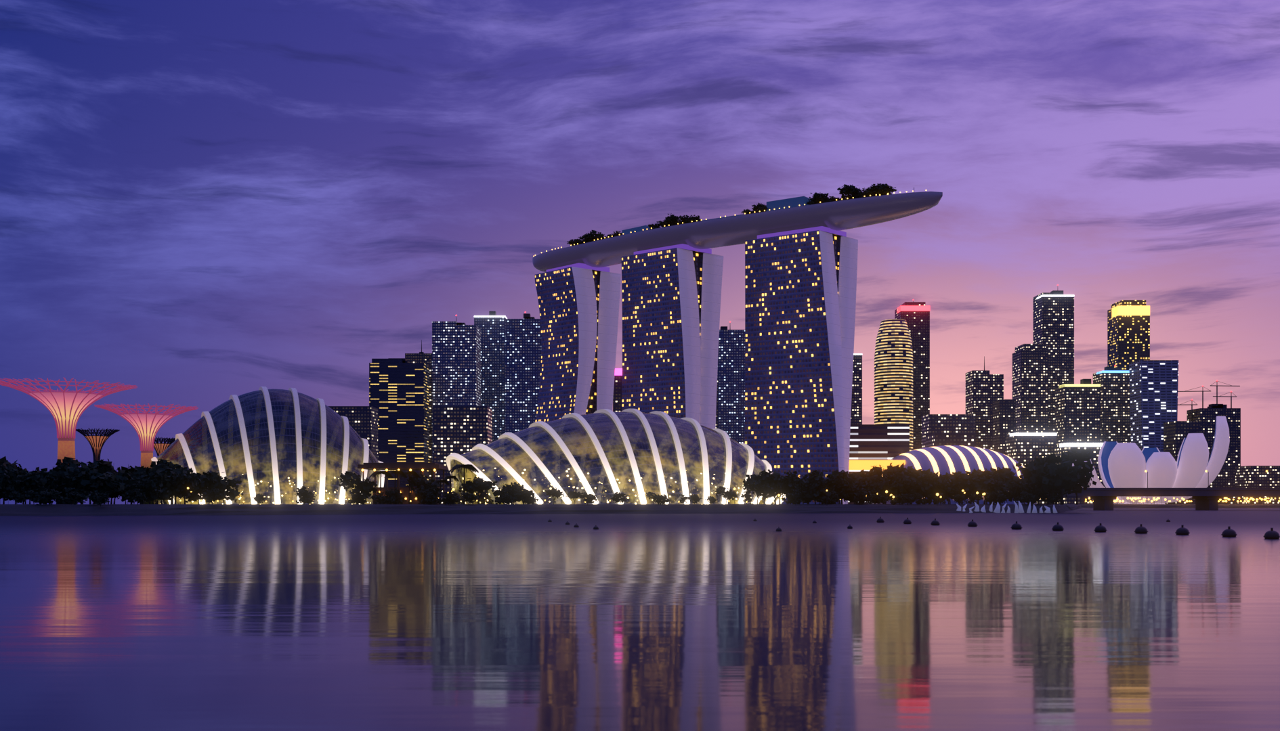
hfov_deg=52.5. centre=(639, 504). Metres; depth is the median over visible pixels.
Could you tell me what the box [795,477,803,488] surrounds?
tree
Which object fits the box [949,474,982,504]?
tree
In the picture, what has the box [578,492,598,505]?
tree
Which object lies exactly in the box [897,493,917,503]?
tree
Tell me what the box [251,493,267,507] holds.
tree
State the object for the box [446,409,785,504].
flower dome
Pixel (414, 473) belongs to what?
tree
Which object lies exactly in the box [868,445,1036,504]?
domed building
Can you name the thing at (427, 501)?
bush
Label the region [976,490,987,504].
tree
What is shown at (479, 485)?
tree
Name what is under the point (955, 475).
tree
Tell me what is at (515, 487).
tree
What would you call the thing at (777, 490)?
tree
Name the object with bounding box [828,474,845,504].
tree
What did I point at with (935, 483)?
tree
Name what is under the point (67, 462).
tree
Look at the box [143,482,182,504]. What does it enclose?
tree
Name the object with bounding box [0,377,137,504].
supertree
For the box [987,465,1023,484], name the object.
tree
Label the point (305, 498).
bush
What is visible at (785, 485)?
tree
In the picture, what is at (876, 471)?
tree
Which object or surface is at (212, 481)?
tree
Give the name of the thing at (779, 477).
tree
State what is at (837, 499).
tree
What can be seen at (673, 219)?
tree
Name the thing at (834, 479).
tree
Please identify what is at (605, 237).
tree
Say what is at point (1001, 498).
tree
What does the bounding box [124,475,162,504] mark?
tree
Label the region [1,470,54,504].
tree
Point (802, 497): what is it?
tree
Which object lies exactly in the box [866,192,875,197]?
tree
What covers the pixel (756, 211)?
tree
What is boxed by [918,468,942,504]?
tree
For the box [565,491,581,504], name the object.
tree
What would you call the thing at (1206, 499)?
bridge
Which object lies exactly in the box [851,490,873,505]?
bush
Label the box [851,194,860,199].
tree
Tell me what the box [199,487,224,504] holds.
bush
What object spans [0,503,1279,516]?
ground
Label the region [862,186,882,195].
tree
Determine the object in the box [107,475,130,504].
tree
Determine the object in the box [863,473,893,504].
tree
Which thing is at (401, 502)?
tree
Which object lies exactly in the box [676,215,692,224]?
tree
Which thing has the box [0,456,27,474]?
tree
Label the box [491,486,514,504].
bush
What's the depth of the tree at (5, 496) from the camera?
453.13 m
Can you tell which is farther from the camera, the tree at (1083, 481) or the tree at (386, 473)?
the tree at (1083, 481)
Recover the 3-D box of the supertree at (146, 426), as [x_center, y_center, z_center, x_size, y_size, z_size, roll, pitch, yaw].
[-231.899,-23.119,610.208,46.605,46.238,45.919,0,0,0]
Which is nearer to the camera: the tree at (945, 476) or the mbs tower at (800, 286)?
the tree at (945, 476)
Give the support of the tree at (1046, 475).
on the ground
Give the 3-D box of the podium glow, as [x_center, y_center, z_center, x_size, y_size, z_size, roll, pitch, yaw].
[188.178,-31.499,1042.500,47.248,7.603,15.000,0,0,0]
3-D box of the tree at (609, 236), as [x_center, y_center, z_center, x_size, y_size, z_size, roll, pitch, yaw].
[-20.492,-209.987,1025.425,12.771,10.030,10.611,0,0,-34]
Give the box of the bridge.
[1062,470,1279,510]
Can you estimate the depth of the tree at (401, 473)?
454.41 m
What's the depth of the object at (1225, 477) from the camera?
1850.00 m
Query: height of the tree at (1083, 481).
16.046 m
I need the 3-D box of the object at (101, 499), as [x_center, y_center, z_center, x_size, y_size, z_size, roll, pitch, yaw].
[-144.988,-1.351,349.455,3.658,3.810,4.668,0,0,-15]
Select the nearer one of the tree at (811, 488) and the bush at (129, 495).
the bush at (129, 495)
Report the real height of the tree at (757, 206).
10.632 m
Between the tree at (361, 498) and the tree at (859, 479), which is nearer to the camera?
the tree at (361, 498)
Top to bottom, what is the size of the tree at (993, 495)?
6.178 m
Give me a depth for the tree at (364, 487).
449.29 m
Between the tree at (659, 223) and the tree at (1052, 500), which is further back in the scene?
the tree at (659, 223)
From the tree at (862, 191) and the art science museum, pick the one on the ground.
the art science museum
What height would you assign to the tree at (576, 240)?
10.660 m
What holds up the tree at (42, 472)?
on the ground
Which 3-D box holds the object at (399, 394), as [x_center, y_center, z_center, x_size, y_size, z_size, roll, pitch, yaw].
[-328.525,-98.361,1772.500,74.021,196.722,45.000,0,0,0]
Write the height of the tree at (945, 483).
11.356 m
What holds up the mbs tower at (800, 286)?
on the ground
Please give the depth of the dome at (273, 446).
618.32 m
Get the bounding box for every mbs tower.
[534,262,621,422]
[621,243,723,429]
[744,226,858,504]
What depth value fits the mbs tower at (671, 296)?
962.54 m
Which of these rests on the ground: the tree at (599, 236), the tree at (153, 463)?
the tree at (153, 463)
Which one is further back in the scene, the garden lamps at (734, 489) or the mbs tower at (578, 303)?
the mbs tower at (578, 303)
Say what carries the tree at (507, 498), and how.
on the ground
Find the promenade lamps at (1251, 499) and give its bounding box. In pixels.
[1084,496,1279,504]
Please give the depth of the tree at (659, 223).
980.09 m
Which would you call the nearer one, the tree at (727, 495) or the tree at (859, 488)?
the tree at (727, 495)
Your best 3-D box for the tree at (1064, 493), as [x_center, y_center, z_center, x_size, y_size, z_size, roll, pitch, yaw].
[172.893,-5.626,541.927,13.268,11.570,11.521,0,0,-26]
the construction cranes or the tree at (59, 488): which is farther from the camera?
the construction cranes
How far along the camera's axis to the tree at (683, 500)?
448.88 m
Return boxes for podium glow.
[848,460,905,470]
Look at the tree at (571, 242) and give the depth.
1041.06 m
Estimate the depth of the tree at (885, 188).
864.95 m
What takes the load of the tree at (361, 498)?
on the ground
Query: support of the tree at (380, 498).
on the ground
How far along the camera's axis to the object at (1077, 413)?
1700.00 m
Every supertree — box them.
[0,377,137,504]
[75,428,119,504]
[94,403,197,504]
[153,436,175,457]
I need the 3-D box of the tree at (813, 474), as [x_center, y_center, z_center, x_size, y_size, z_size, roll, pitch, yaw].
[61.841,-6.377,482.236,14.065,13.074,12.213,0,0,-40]
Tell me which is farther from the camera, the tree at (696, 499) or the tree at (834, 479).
the tree at (834, 479)
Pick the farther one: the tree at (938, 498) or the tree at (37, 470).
the tree at (37, 470)
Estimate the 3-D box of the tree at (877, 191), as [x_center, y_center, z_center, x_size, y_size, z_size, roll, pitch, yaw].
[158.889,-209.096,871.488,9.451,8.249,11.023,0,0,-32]
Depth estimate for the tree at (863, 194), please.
877.01 m
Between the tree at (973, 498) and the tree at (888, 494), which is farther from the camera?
the tree at (888, 494)
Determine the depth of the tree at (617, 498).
446.18 m
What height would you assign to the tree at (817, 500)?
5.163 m
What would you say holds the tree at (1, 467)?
on the ground
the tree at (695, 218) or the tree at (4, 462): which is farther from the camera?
the tree at (695, 218)
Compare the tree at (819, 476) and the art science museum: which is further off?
the art science museum
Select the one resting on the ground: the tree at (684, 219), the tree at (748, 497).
the tree at (748, 497)
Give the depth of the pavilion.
562.00 m
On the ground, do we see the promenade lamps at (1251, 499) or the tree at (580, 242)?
the promenade lamps at (1251, 499)
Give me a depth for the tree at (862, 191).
880.86 m
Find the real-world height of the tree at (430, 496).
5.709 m
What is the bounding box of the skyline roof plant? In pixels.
[388,285,1227,408]
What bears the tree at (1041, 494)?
on the ground
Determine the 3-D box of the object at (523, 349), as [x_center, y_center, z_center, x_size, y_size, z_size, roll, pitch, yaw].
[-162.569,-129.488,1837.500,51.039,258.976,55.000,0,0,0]
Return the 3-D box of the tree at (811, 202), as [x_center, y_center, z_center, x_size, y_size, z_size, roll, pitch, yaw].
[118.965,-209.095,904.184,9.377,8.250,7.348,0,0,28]
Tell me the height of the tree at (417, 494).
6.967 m
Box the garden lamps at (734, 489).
[179,487,1061,505]
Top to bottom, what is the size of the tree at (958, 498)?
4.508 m
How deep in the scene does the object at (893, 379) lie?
1855.78 m
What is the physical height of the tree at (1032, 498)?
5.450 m
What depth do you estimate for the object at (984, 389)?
1850.00 m
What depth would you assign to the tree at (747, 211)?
929.61 m
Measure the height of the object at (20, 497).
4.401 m
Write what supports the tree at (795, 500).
on the ground
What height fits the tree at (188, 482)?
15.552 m
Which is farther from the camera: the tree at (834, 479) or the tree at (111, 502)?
the tree at (111, 502)
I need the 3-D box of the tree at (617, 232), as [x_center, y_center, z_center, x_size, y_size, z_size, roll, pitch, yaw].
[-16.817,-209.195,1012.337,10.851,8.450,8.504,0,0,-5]
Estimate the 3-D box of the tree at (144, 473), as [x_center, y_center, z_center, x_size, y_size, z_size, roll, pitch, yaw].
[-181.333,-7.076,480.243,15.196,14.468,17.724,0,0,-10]
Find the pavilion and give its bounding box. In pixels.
[357,463,449,504]
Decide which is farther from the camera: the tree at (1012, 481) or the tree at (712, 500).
the tree at (1012, 481)
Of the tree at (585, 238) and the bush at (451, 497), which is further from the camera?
the tree at (585, 238)
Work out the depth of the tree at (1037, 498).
465.93 m
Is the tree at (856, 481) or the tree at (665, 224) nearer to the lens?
the tree at (856, 481)
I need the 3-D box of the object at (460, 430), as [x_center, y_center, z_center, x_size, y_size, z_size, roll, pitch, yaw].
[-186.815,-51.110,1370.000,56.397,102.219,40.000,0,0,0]
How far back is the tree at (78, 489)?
455.83 m
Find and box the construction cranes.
[1177,380,1240,421]
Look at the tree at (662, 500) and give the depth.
435.55 m
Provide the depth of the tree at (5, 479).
443.65 m
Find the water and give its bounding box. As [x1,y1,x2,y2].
[0,508,1279,730]
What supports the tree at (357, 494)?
on the ground
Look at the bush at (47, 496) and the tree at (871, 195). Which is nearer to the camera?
the bush at (47, 496)
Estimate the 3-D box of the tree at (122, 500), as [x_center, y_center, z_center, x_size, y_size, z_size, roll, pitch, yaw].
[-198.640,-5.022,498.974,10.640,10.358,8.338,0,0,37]
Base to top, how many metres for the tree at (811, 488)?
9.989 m
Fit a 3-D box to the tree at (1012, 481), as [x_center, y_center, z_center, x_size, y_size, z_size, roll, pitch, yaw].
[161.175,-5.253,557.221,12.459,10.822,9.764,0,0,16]
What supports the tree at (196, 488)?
on the ground
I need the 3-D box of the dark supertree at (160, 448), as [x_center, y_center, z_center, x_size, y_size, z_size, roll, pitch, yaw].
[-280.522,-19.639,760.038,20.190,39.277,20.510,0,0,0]
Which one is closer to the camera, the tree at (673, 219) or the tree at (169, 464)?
the tree at (169, 464)
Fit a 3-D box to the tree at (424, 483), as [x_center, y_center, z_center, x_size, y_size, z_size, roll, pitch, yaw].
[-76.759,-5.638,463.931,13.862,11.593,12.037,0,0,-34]
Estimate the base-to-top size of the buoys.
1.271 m
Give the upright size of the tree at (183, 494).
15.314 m
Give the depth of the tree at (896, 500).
455.65 m
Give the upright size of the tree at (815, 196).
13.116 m
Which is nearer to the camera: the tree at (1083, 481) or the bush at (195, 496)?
the tree at (1083, 481)
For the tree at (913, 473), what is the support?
on the ground
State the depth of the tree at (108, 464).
569.56 m
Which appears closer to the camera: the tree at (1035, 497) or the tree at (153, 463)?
the tree at (1035, 497)
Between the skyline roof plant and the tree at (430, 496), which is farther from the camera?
the skyline roof plant
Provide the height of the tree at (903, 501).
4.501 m
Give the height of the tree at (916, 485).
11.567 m
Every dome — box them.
[151,386,384,504]
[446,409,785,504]
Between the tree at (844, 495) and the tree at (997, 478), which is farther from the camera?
the tree at (997, 478)
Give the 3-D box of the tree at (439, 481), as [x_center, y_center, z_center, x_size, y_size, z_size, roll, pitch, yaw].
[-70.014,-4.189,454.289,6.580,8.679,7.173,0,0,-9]
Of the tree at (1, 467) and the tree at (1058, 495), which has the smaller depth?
the tree at (1, 467)
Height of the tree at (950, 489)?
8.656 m
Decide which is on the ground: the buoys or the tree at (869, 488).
the tree at (869, 488)
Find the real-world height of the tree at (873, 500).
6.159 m
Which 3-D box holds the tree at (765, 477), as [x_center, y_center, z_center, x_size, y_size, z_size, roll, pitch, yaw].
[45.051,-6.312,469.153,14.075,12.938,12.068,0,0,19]
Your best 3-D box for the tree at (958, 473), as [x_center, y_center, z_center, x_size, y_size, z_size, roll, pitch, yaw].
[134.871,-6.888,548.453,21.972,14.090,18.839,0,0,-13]
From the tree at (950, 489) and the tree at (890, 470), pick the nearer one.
the tree at (950, 489)
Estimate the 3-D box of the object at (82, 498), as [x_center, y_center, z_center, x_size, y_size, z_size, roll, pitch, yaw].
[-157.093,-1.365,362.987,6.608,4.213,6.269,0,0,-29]
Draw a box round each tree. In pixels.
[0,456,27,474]
[0,465,4,475]
[0,465,20,504]
[0,468,15,495]
[0,480,25,504]
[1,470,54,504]
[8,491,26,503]
[23,467,47,475]
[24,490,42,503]
[33,465,64,504]
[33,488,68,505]
[44,465,88,504]
[55,456,110,504]
[59,465,104,504]
[64,466,107,504]
[66,461,134,494]
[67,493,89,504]
[77,459,113,504]
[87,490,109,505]
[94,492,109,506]
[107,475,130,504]
[107,493,123,504]
[108,467,120,504]
[111,464,151,504]
[120,478,132,504]
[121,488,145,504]
[123,480,151,504]
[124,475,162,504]
[130,465,169,504]
[135,470,172,504]
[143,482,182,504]
[149,458,200,504]
[151,463,201,504]
[157,460,187,504]
[163,464,192,504]
[176,469,208,504]
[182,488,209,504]
[193,470,228,504]
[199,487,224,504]
[213,476,243,504]
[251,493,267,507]
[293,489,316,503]
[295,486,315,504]
[338,471,377,504]
[348,488,369,504]
[348,494,368,504]
[369,471,393,504]
[369,492,388,504]
[382,490,407,504]
[384,470,407,490]
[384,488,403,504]
[398,471,420,504]
[406,473,442,493]
[413,486,435,504]
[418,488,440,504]
[421,488,441,504]
[430,480,449,504]
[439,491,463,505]
[443,476,459,504]
[447,464,478,504]
[458,476,497,504]
[461,492,480,505]
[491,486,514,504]
[495,493,515,504]
[501,482,524,504]
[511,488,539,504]
[545,487,564,504]
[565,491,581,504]
[566,239,578,245]
[571,236,583,245]
[577,239,586,243]
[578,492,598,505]
[581,233,595,242]
[587,230,604,241]
[601,234,608,239]
[607,232,617,238]
[610,492,627,504]
[611,230,621,237]
[645,491,660,504]
[648,223,660,230]
[654,494,671,504]
[656,220,672,227]
[660,220,669,227]
[664,213,679,225]
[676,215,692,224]
[677,494,689,504]
[686,214,700,222]
[688,494,702,504]
[705,495,717,505]
[713,486,738,504]
[740,209,753,214]
[740,491,752,503]
[742,478,774,504]
[745,469,782,504]
[751,202,763,212]
[751,207,757,214]
[751,471,797,504]
[757,204,768,211]
[765,475,796,504]
[778,470,801,504]
[784,493,801,504]
[786,492,802,505]
[791,491,805,503]
[793,470,824,504]
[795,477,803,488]
[796,476,833,504]
[802,494,812,503]
[806,199,816,205]
[807,191,828,203]
[809,474,841,504]
[814,195,830,204]
[814,492,835,504]
[822,468,856,504]
[824,196,837,202]
[824,474,846,493]
[827,196,840,201]
[827,479,857,504]
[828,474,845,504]
[828,490,840,504]
[837,184,860,198]
[840,194,851,200]
[843,474,868,503]
[845,479,870,502]
[845,483,870,499]
[846,195,854,199]
[847,465,884,504]
[851,189,864,195]
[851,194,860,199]
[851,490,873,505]
[858,191,868,198]
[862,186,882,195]
[862,482,881,504]
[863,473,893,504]
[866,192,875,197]
[867,489,882,504]
[870,183,897,195]
[871,187,884,196]
[873,494,889,503]
[877,467,921,504]
[881,462,915,504]
[884,473,900,503]
[887,494,902,505]
[891,472,933,504]
[897,493,913,505]
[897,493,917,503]
[904,472,949,504]
[910,492,926,504]
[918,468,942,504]
[920,474,956,504]
[923,474,954,497]
[923,489,935,504]
[931,492,948,504]
[934,481,963,504]
[938,472,958,504]
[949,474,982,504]
[950,494,968,503]
[954,471,963,504]
[963,468,996,504]
[964,469,1009,504]
[966,494,980,504]
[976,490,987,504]
[984,489,1009,505]
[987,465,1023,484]
[987,474,1008,497]
[994,493,1009,505]
[1003,480,1037,504]
[1006,481,1030,504]
[1008,480,1021,503]
[1010,478,1029,484]
[1011,453,1070,505]
[1011,494,1030,506]
[1017,446,1093,505]
[1019,492,1037,505]
[1021,493,1038,504]
[1026,482,1051,504]
[1032,494,1042,503]
[1045,490,1067,505]
[1045,495,1060,505]
[1051,489,1067,505]
[1063,461,1097,505]
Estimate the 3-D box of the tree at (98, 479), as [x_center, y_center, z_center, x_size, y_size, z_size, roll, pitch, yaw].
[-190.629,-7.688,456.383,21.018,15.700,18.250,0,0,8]
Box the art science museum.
[1072,416,1229,504]
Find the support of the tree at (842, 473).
on the ground
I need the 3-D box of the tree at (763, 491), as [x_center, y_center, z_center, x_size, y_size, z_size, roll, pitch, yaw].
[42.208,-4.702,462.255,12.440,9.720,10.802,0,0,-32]
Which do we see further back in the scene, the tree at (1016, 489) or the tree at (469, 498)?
the tree at (1016, 489)
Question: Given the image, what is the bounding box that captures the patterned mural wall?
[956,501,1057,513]
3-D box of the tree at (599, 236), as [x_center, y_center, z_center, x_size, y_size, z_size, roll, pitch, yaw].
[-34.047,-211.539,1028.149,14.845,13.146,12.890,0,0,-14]
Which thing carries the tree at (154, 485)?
on the ground
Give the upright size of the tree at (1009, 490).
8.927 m
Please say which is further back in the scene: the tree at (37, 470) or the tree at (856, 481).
the tree at (37, 470)
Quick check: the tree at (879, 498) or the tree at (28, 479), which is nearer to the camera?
the tree at (28, 479)
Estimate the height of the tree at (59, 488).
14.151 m
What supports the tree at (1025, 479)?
on the ground
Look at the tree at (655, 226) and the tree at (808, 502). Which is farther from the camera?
the tree at (655, 226)
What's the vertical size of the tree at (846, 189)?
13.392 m
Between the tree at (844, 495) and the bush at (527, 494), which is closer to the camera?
the bush at (527, 494)
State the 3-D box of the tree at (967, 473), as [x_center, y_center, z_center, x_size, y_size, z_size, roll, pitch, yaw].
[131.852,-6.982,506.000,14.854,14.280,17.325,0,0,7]
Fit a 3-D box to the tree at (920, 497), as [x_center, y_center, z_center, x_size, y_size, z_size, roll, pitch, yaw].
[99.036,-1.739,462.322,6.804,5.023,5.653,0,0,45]
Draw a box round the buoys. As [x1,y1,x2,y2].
[547,516,1279,539]
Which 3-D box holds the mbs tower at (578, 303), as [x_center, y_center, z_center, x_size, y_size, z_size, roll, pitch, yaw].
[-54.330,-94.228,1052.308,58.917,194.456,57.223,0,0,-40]
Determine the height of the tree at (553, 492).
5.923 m
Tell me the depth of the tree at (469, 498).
411.13 m
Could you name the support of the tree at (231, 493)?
on the ground
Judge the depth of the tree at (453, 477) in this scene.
465.99 m
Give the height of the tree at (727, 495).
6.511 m
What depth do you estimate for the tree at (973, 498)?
467.88 m
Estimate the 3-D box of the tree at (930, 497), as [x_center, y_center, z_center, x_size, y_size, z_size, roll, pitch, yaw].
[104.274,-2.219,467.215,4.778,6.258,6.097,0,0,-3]
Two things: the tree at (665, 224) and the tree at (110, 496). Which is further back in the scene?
the tree at (665, 224)
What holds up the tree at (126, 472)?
on the ground
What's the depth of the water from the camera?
32.92 m
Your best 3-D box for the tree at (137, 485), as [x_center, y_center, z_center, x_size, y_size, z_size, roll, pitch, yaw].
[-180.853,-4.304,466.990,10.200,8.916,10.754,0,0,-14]
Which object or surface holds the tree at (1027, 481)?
on the ground
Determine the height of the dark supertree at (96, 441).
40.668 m
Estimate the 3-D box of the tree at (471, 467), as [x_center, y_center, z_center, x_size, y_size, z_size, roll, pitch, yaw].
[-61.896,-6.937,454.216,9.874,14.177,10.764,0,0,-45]

